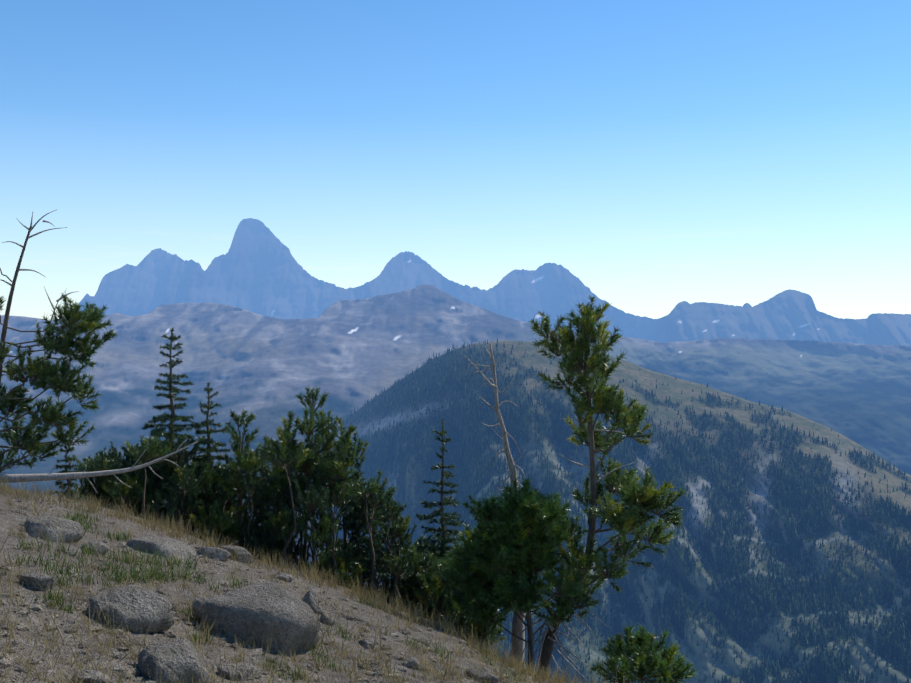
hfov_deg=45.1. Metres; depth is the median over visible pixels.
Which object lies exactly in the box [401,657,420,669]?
small rock
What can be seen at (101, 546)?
rock slab
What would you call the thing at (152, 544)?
rock slab
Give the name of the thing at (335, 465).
pine
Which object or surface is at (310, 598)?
rock
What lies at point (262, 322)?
terrain ground
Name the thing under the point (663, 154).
sky
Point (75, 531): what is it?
rock slab
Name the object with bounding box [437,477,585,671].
bushy young pine
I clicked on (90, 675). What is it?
small rock
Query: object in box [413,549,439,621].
fir
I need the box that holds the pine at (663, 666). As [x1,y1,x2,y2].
[588,623,696,682]
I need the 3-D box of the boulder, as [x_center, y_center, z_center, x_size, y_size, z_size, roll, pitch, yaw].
[-1.170,1.802,6.729,0.738,0.557,0.649,0,0,23]
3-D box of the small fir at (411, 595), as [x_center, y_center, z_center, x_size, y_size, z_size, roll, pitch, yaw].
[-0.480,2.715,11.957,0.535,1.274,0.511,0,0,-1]
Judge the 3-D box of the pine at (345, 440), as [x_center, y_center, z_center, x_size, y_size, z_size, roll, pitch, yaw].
[-1.334,2.175,12.588,0.558,2.683,0.719,0,0,15]
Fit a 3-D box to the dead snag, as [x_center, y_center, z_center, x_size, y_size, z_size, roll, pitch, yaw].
[0.452,2.139,11.491,0.757,4.240,0.214,0,0,-1]
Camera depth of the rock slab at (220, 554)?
9.05 m
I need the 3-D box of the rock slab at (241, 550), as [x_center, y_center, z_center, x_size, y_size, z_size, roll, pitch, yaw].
[-1.937,1.908,9.723,0.262,0.198,0.241,0,0,38]
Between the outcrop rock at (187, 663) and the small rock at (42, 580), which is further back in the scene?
the small rock at (42, 580)
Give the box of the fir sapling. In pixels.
[50,436,85,500]
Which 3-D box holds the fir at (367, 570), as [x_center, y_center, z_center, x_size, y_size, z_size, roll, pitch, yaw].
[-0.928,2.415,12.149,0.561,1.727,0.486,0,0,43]
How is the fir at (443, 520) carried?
on the terrain ground
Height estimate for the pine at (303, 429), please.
2.667 m
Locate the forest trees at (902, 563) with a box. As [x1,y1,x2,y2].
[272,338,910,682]
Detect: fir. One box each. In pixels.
[115,442,157,519]
[125,327,239,541]
[145,425,172,526]
[166,382,245,548]
[245,454,286,562]
[341,462,375,596]
[353,500,388,597]
[378,524,408,608]
[388,534,430,617]
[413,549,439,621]
[414,418,466,570]
[451,590,481,644]
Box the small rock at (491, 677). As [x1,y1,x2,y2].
[465,669,498,682]
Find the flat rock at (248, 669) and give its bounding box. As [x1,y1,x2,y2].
[217,662,254,681]
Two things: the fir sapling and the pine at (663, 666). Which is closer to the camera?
the pine at (663, 666)
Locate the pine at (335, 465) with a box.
[310,408,354,545]
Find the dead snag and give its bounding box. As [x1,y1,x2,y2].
[463,343,525,666]
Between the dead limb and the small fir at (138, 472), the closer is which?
the dead limb
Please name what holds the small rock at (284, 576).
on the terrain ground
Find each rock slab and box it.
[24,516,83,542]
[82,541,109,554]
[126,536,196,563]
[196,547,229,561]
[219,545,252,563]
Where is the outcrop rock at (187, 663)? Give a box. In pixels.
[138,638,211,682]
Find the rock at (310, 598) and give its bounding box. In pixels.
[302,589,321,613]
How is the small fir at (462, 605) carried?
on the terrain ground
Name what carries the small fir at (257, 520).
on the terrain ground
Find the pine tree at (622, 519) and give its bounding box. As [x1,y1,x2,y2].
[511,295,686,680]
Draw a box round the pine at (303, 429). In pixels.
[290,386,339,569]
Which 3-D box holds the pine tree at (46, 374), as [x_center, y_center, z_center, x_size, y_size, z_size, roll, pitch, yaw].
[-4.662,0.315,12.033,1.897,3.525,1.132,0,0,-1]
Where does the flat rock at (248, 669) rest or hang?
on the terrain ground
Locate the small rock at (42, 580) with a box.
[16,572,54,590]
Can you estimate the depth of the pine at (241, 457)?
12.38 m
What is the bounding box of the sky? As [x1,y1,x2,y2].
[0,0,910,319]
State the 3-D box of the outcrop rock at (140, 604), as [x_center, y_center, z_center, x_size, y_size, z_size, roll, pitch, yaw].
[-1.796,1.508,6.083,0.464,0.302,0.489,0,0,-1]
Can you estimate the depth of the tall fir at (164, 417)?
13.20 m
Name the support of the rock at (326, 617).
on the terrain ground
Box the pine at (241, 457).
[218,406,260,547]
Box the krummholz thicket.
[71,429,505,648]
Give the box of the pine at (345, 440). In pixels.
[319,417,363,583]
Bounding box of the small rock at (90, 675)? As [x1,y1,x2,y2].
[72,669,109,682]
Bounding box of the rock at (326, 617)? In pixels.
[319,612,335,625]
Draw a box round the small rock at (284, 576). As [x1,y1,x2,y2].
[273,573,292,581]
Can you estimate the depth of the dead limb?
11.54 m
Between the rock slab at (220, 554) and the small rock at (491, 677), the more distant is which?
the rock slab at (220, 554)
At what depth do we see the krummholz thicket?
12.26 m
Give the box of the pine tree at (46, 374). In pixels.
[0,209,117,472]
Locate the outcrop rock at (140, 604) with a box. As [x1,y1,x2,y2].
[86,584,174,632]
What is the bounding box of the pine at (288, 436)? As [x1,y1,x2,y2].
[262,410,309,567]
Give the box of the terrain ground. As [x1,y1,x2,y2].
[0,218,910,682]
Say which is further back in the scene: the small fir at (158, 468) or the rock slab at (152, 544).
the small fir at (158, 468)
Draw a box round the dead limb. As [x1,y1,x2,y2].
[0,441,196,493]
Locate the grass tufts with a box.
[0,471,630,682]
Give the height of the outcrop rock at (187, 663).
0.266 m
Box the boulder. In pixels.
[192,581,321,653]
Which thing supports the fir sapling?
on the terrain ground
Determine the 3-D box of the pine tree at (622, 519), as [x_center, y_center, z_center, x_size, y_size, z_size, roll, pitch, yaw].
[1.383,1.603,10.695,1.701,4.164,1.122,0,0,-1]
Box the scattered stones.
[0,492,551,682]
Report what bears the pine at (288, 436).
on the terrain ground
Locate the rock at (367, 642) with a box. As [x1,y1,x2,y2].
[358,636,378,648]
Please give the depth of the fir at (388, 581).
12.02 m
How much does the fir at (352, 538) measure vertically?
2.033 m

